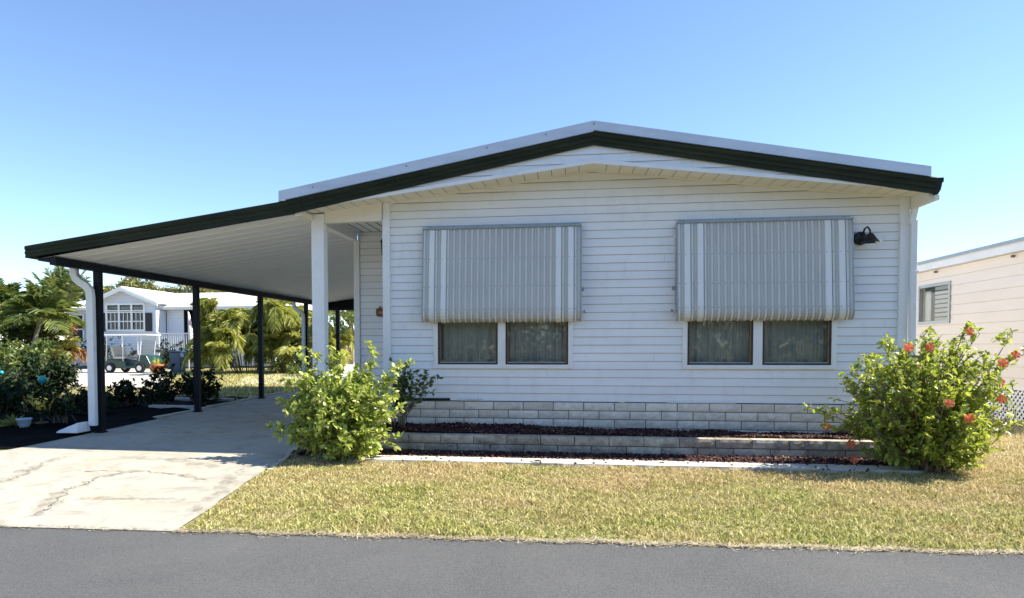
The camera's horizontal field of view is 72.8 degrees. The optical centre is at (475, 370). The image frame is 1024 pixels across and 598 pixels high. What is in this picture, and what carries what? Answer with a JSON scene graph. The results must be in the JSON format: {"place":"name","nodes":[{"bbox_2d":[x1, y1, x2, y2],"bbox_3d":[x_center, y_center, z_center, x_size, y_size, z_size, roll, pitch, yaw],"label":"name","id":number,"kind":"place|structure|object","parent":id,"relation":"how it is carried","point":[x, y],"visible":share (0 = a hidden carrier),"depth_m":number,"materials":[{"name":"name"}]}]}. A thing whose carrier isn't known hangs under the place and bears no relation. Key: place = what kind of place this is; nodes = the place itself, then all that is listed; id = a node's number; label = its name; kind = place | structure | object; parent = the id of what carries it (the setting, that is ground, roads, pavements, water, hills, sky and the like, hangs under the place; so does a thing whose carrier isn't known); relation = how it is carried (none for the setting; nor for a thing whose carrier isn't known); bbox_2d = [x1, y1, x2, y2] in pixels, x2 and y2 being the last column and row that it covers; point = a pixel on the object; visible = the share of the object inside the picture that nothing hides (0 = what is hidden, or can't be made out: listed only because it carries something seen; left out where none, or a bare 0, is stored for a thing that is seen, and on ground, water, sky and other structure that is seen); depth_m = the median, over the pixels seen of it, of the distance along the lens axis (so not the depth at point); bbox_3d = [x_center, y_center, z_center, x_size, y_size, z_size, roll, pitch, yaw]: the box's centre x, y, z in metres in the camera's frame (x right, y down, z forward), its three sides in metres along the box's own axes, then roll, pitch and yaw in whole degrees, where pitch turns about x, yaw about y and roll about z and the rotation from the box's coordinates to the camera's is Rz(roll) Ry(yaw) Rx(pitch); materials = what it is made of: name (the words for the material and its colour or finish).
{"place":"outdoors","nodes":[
{"label":"outdoors","id":0,"kind":"place"},
{"bbox_2d":[67,369,173,386],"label":"neighbour driveway","id":1,"kind":"structure","parent":0,"point":[116,375],"depth_m":28.26,"materials":[{"name":"concrete"}]},
{"bbox_2d":[79,336,136,359],"bbox_3d":[-20.117,-1.213,37.733,3.581,2.240,1.444,1,2,18],"label":"shrub","id":2,"kind":"object","parent":1,"relation":"on","point":[85,346],"visible":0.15,"depth_m":37.69,"materials":[{"name":"green plant"}]},
{"bbox_2d":[104,334,163,372],"bbox_3d":[-16.146,-0.813,32.564,2.539,1.792,1.300,0,2,8],"label":"golf cart","id":3,"kind":"object","parent":1,"relation":"on","point":[123,360],"visible":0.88,"depth_m":32.09,"materials":[{"name":"white paint"}]},
{"bbox_2d":[150,357,165,373],"bbox_3d":[-14.390,-0.258,31.338,0.660,0.761,0.744,-2,3,-37],"label":"flower pot","id":4,"kind":"object","parent":1,"relation":"on","point":[158,363],"visible":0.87,"depth_m":31.14,"materials":[{"name":"ceramic"}]},
{"bbox_2d":[153,338,184,368],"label":"shrub","id":5,"kind":"object","parent":1,"relation":"on","point":[165,354],"visible":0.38,"depth_m":37.04,"materials":[{"name":"green plant"}]},
{"bbox_2d":[168,351,186,372],"bbox_3d":[-13.558,-0.407,31.573,0.590,1.000,0.620,0,2,8],"label":"storage bin","id":6,"kind":"object","parent":1,"relation":"on","point":[177,357],"visible":0.78,"depth_m":31.34,"materials":[{"name":"plastic"}]},
{"bbox_2d":[0,391,304,530],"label":"driveway","id":7,"kind":"structure","parent":0,"point":[171,473],"depth_m":7.84,"materials":[{"name":"concrete"}]},
{"bbox_2d":[24,197,357,432],"bbox_3d":[-3.563,-0.858,15.162,4.115,3.351,11.337,0,2,8],"label":"carport","id":8,"kind":"object","parent":7,"relation":"on","point":[260,252],"visible":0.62,"depth_m":10.83,"materials":[{"name":"white metal"}]},
{"bbox_2d":[65,286,311,366],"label":"neighbour house","id":9,"kind":"structure","parent":0,"point":[131,310],"depth_m":39.20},
{"bbox_2d":[72,314,84,341],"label":"window","id":10,"kind":"structure","parent":9,"relation":"in","point":[81,332],"depth_m":40.47,"materials":[{"name":"white paint"}]},
{"bbox_2d":[105,303,144,330],"bbox_3d":[-19.671,-3.013,39.315,2.910,1.900,0.690,0,2,8],"label":"window","id":11,"kind":"structure","parent":9,"relation":"in","point":[131,319],"depth_m":39.12,"materials":[{"name":"white glass"}]},
{"bbox_2d":[238,363,353,383],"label":"side street","id":12,"kind":"structure","parent":0,"point":[348,368],"depth_m":29.67,"materials":[{"name":"grey asphalt"}]},
{"bbox_2d":[236,298,311,371],"bbox_3d":[-9.144,-1.717,31.963,3.897,3.630,4.030,-2,3,-38],"label":"areca palm","id":13,"kind":"object","parent":12,"relation":"on","point":[287,337],"visible":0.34,"depth_m":30.94,"materials":[{"name":"plant"}]},
{"bbox_2d":[264,356,301,373],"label":"shrub","id":14,"kind":"object","parent":12,"relation":"on","point":[278,367],"visible":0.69,"depth_m":30.33,"materials":[{"name":"green plant"}]},
{"bbox_2d":[311,310,353,363],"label":"broadleaf tree","id":15,"kind":"object","parent":12,"relation":"on","point":[349,350],"visible":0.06,"depth_m":45.40,"materials":[{"name":"green plant"}]},
{"bbox_2d":[0,527,1023,597],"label":"road","id":16,"kind":"structure","parent":0,"point":[58,563],"depth_m":4.48,"materials":[{"name":"grey asphalt"}]},
{"bbox_2d":[0,347,1023,554],"bbox_3d":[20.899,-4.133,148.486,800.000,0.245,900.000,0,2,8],"label":"ground","id":17,"kind":"structure","parent":0,"point":[296,456],"depth_m":5.99,"materials":[{"name":"green plant"}]},
{"bbox_2d":[0,277,26,336],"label":"palm tree","id":18,"kind":"object","parent":17,"relation":"on","point":[9,290],"visible":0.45,"depth_m":20.90,"materials":[{"name":"green plant"}]},
{"bbox_2d":[0,324,44,370],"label":"shrub","id":19,"kind":"object","parent":17,"relation":"on","point":[14,331],"visible":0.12,"depth_m":19.00,"materials":[{"name":"green plant"}]},
{"bbox_2d":[0,323,74,362],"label":"palm tree","id":20,"kind":"object","parent":17,"relation":"on","point":[27,335],"visible":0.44,"depth_m":19.62,"materials":[{"name":"green plant"}]},
{"bbox_2d":[0,337,76,382],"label":"shrub","id":21,"kind":"object","parent":17,"relation":"on","point":[10,357],"visible":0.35,"depth_m":17.09,"materials":[{"name":"green plant"}]},
{"bbox_2d":[0,282,85,351],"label":"palm tree","id":22,"kind":"object","parent":17,"relation":"on","point":[43,304],"visible":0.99,"depth_m":18.48,"materials":[{"name":"green plant"}]},
{"bbox_2d":[21,321,81,361],"bbox_3d":[-12.282,-0.694,19.987,1.775,2.468,1.534,0,2,8],"label":"bamboo palm","id":23,"kind":"object","parent":17,"relation":"on","point":[68,342],"visible":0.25,"depth_m":19.97,"materials":[{"name":"plant"}]},
{"bbox_2d":[23,265,92,384],"bbox_3d":[-13.076,-1.481,21.948,2.336,3.893,1.816,0,2,8],"label":"palm tree","id":24,"kind":"object","parent":17,"relation":"on","point":[58,282],"visible":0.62,"depth_m":21.61,"materials":[{"name":"green plant"}]},
{"bbox_2d":[43,324,86,387],"bbox_3d":[-12.367,-0.514,20.788,1.602,2.048,1.170,2,3,38],"label":"dry palm","id":25,"kind":"object","parent":17,"relation":"on","point":[82,353],"visible":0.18,"depth_m":20.61,"materials":[{"name":"plant"}]},
{"bbox_2d":[0,395,247,447],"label":"dark mulch bed","id":26,"kind":"object","parent":17,"relation":"on","point":[14,436],"visible":0.31,"depth_m":11.96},
{"bbox_2d":[0,412,23,426],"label":"bromeliad","id":27,"kind":"object","parent":26,"relation":"on","point":[10,422],"visible":0.76,"depth_m":11.36,"materials":[{"name":"green plant"}]},
{"bbox_2d":[0,373,33,420],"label":"shrub","id":28,"kind":"object","parent":26,"relation":"on","point":[10,400],"visible":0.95,"depth_m":11.84,"materials":[{"name":"green plant"}]},
{"bbox_2d":[0,366,37,411],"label":"shrub","id":29,"kind":"object","parent":26,"relation":"on","point":[29,396],"visible":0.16,"depth_m":13.05,"materials":[{"name":"green plant"}]},
{"bbox_2d":[15,418,32,427],"bbox_3d":[-7.269,0.843,11.160,0.240,0.160,0.240,0,2,8],"label":"plant pot","id":30,"kind":"object","parent":26,"relation":"on","point":[23,422],"visible":0.94,"depth_m":11.09,"materials":[{"name":"white ceramic"}]},
{"bbox_2d":[0,351,82,402],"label":"shrub","id":31,"kind":"object","parent":26,"relation":"on","point":[60,374],"visible":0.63,"depth_m":14.78,"materials":[{"name":"green plant"}]},
{"bbox_2d":[37,376,46,418],"bbox_3d":[-7.626,0.494,12.208,0.149,0.829,0.149,0,2,8],"label":"gazing globe","id":32,"kind":"object","parent":26,"relation":"on","point":[41,379],"visible":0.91,"depth_m":12.16,"materials":[{"name":"blue glass"}]},
{"bbox_2d":[31,396,55,423],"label":"potted plant","id":33,"kind":"object","parent":26,"relation":"on","point":[36,402],"visible":0.68,"depth_m":11.71,"materials":[{"name":"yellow plant"}]},
{"bbox_2d":[28,386,75,423],"bbox_3d":[-7.149,0.574,11.727,0.697,0.650,0.585,0,2,8],"label":"shrub","id":34,"kind":"object","parent":26,"relation":"on","point":[62,410],"visible":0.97,"depth_m":11.68,"materials":[{"name":"green plant"}]},
{"bbox_2d":[39,388,82,410],"bbox_3d":[-8.152,0.563,13.690,0.929,0.473,0.905,-1,2,-13],"label":"bromeliad","id":35,"kind":"object","parent":26,"relation":"on","point":[66,398],"visible":0.09,"depth_m":13.70,"materials":[{"name":"plant"}]},
{"bbox_2d":[56,421,89,432],"bbox_3d":[-6.178,0.864,10.645,0.350,0.153,0.312,0,2,8],"label":"splash block","id":36,"kind":"object","parent":26,"relation":"on","point":[80,427],"depth_m":10.52,"materials":[{"name":"white paint"}]},
{"bbox_2d":[68,386,119,413],"bbox_3d":[-7.243,0.564,13.078,0.910,0.601,0.715,0,2,8],"label":"shrub","id":37,"kind":"object","parent":26,"relation":"on","point":[79,404],"visible":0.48,"depth_m":12.98,"materials":[{"name":"green plant"}]},
{"bbox_2d":[105,378,152,407],"bbox_3d":[-7.398,0.472,14.621,0.813,0.672,0.882,1,3,34],"label":"shrub","id":38,"kind":"object","parent":26,"relation":"on","point":[121,390],"visible":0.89,"depth_m":14.49,"materials":[{"name":"green plant"}]},
{"bbox_2d":[136,363,183,404],"bbox_3d":[-6.685,0.296,14.712,1.026,0.928,0.925,0,2,8],"label":"shrub","id":39,"kind":"object","parent":26,"relation":"on","point":[164,393],"visible":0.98,"depth_m":14.63,"materials":[{"name":"green plant"}]},
{"bbox_2d":[148,405,193,408],"bbox_3d":[-6.190,0.746,14.162,1.000,0.090,0.150,0,2,8],"label":"bed edging","id":40,"kind":"object","parent":26,"relation":"on","point":[177,406],"visible":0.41,"depth_m":14.09,"materials":[{"name":"concrete"}]},
{"bbox_2d":[150,397,234,400],"bbox_3d":[-6.862,0.660,15.845,2.800,0.100,0.160,0,2,8],"label":"bed edging","id":41,"kind":"object","parent":26,"relation":"on","point":[189,399],"visible":0.3,"depth_m":15.71,"materials":[{"name":"concrete"}]},
{"bbox_2d":[171,365,223,404],"bbox_3d":[-5.960,0.326,14.874,1.106,0.907,0.966,0,2,8],"label":"shrub","id":42,"kind":"object","parent":26,"relation":"on","point":[208,391],"visible":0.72,"depth_m":14.77,"materials":[{"name":"green plant"}]},
{"bbox_2d":[103,276,184,293],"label":"oak tree","id":43,"kind":"object","parent":17,"relation":"on","point":[134,283],"visible":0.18,"depth_m":55.44,"materials":[{"name":"green plant"}]},
{"bbox_2d":[163,284,214,292],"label":"oak tree","id":44,"kind":"object","parent":17,"relation":"on","point":[187,289],"visible":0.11,"depth_m":56.12,"materials":[{"name":"green plant"}]},
{"bbox_2d":[188,311,192,370],"bbox_3d":[-13.599,-1.398,33.194,0.349,2.900,0.110,0,2,8],"label":"feather banner","id":45,"kind":"object","parent":17,"relation":"on","point":[190,333],"visible":0.72,"depth_m":33.17,"materials":[{"name":"white fabric"}]},
{"bbox_2d":[205,289,229,292],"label":"oak tree","id":46,"kind":"object","parent":17,"relation":"on","point":[212,291],"visible":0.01,"depth_m":50.75,"materials":[{"name":"green plant"}]},
{"bbox_2d":[207,351,236,370],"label":"shrub","id":47,"kind":"object","parent":17,"relation":"on","point":[221,369],"visible":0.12,"depth_m":34.13,"materials":[{"name":"green plant"}]},
{"bbox_2d":[150,368,301,399],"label":"lawn grass","id":48,"kind":"structure","parent":17,"relation":"on","point":[250,376],"depth_m":23.49,"materials":[{"name":"plant"}]},
{"bbox_2d":[153,389,298,418],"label":"kerb","id":49,"kind":"structure","parent":17,"relation":"on","point":[205,407],"depth_m":14.69,"materials":[{"name":"concrete"}]},
{"bbox_2d":[181,297,300,372],"bbox_3d":[-10.394,-1.725,31.137,5.330,3.719,4.922,-1,2,-30],"label":"areca palm","id":50,"kind":"object","parent":17,"relation":"on","point":[219,338],"visible":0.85,"depth_m":29.77,"materials":[{"name":"plant"}]},
{"bbox_2d":[268,447,298,469],"bbox_3d":[-2.376,1.063,8.594,0.141,0.024,1.662,0,2,-2],"label":"driveway edge","id":51,"kind":"object","parent":17,"relation":"on","point":[287,454],"visible":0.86,"depth_m":8.60,"materials":[{"name":"concrete"}]},
{"bbox_2d":[264,312,353,370],"bbox_3d":[-8.248,-1.373,32.305,4.285,3.052,5.957,1,2,18],"label":"areca palm","id":52,"kind":"object","parent":17,"relation":"on","point":[282,353],"visible":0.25,"depth_m":31.29,"materials":[{"name":"plant"}]},
{"bbox_2d":[289,349,329,375],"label":"shrub","id":53,"kind":"object","parent":17,"relation":"on","point":[300,361],"visible":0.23,"depth_m":28.06,"materials":[{"name":"green plant"}]},
{"bbox_2d":[266,340,414,461],"bbox_3d":[-1.601,0.395,8.487,1.534,1.552,1.390,2,3,40],"label":"hibiscus bush","id":54,"kind":"object","parent":17,"relation":"on","point":[338,418],"visible":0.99,"depth_m":8.25,"materials":[{"name":"green plant"}]},
{"bbox_2d":[328,310,353,335],"bbox_3d":[-5.019,-1.656,31.123,3.270,3.562,2.686,-1,2,-28],"label":"broadleaf tree","id":55,"kind":"object","parent":17,"relation":"on","point":[349,315],"visible":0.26,"depth_m":30.37,"materials":[{"name":"green plant"}]},
{"bbox_2d":[0,523,1023,555],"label":"dry grass edge","id":56,"kind":"object","parent":17,"relation":"on","point":[855,548],"visible":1,"depth_m":5.06,"materials":[{"name":"beige plant"}]},
{"bbox_2d":[299,432,884,458],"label":"planter wall","id":57,"kind":"structure","parent":17,"relation":"on","point":[791,448],"depth_m":8.64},
{"bbox_2d":[386,421,873,439],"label":"planter mulch","id":58,"kind":"object","parent":57,"relation":"in","point":[496,428],"visible":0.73,"depth_m":9.04,"materials":[{"name":"brown soil"}]},
{"bbox_2d":[389,357,442,428],"bbox_3d":[-0.801,0.295,9.283,0.799,0.978,0.422,0,2,8],"label":"shrub","id":59,"kind":"object","parent":58,"relation":"on","point":[401,386],"visible":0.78,"depth_m":9.25,"materials":[{"name":"green plant"}]},
{"bbox_2d":[278,120,943,438],"bbox_3d":[2.501,-1.331,16.348,8.190,4.147,15.450,0,2,8],"label":"mobile home","id":60,"kind":"object","parent":17,"relation":"on","point":[594,274],"visible":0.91,"depth_m":9.14,"materials":[{"name":"plastic"}]},
{"bbox_2d":[376,306,382,316],"bbox_3d":[-1.510,-0.966,11.281,0.230,0.175,0.035,0,2,8],"label":"wall plaque","id":61,"kind":"object","parent":60,"relation":"attached to","point":[379,311],"depth_m":11.28,"materials":[{"name":"orange paint"}]},
{"bbox_2d":[414,398,449,399],"bbox_3d":[-0.662,0.391,9.592,0.620,0.033,0.020,0,2,8],"label":"pipe","id":62,"kind":"object","parent":60,"relation":"on","point":[433,398],"visible":0.71,"depth_m":9.57,"materials":[{"name":"black metal"}]},
{"bbox_2d":[433,321,572,368],"bbox_3d":[0.370,-0.924,9.503,1.900,1.775,0.203,0,2,8],"label":"window","id":63,"kind":"structure","parent":60,"relation":"in","point":[536,345],"depth_m":9.54,"materials":[{"name":"grey glass"}]},
{"bbox_2d":[682,320,836,368],"bbox_3d":[3.668,-0.913,9.040,1.900,1.775,0.203,0,2,8],"label":"window","id":64,"kind":"structure","parent":60,"relation":"in","point":[787,344],"depth_m":9.07,"materials":[{"name":"grey glass"}]},
{"bbox_2d":[311,455,924,473],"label":"walkway","id":65,"kind":"structure","parent":17,"relation":"on","point":[652,463],"depth_m":7.97,"materials":[{"name":"concrete"}]},
{"bbox_2d":[530,460,542,462],"bbox_3d":[0.714,1.054,8.114,0.148,0.018,0.148,0,2,8],"label":"sprinkler head","id":66,"kind":"object","parent":65,"relation":"on","point":[535,461],"visible":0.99,"depth_m":8.07},
{"bbox_2d":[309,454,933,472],"bbox_3d":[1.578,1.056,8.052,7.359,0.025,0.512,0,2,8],"label":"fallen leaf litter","id":67,"kind":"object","parent":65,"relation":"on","point":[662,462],"visible":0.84,"depth_m":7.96,"materials":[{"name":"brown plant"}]},
{"bbox_2d":[803,321,1023,472],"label":"flowering hibiscus bush","id":68,"kind":"object","parent":17,"relation":"on","point":[920,422],"visible":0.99,"depth_m":7.33,"materials":[{"name":"green plant"}]},
{"bbox_2d":[907,237,1023,424],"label":"neighbour house","id":69,"kind":"structure","parent":17,"relation":"on","point":[981,287],"depth_m":12.46,"materials":[{"name":"beige"}]},
{"bbox_2d":[917,281,951,324],"bbox_3d":[9.429,-1.369,14.144,0.195,0.960,1.400,0,2,8],"label":"window","id":70,"kind":"structure","parent":69,"relation":"in","point":[937,302],"depth_m":14.24,"materials":[{"name":"grey metal"}]},
{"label":"border soil","id":71,"kind":"object","parent":17,"relation":"on","visible":0},
{"bbox_2d":[298,448,962,467],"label":"border mulch","id":72,"kind":"object","parent":71,"relation":"on","point":[687,457],"visible":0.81,"depth_m":8.37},
{"bbox_2d":[0,0,1023,345],"label":"sky","id":73,"kind":"structure","parent":0,"point":[115,114],"materials":[{"name":"blue"}]},
{"bbox_2d":[921,414,1023,475],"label":"side lawn grass","id":74,"kind":"structure","parent":0,"point":[1002,457],"depth_m":8.33,"materials":[{"name":"plant"}]}
]}

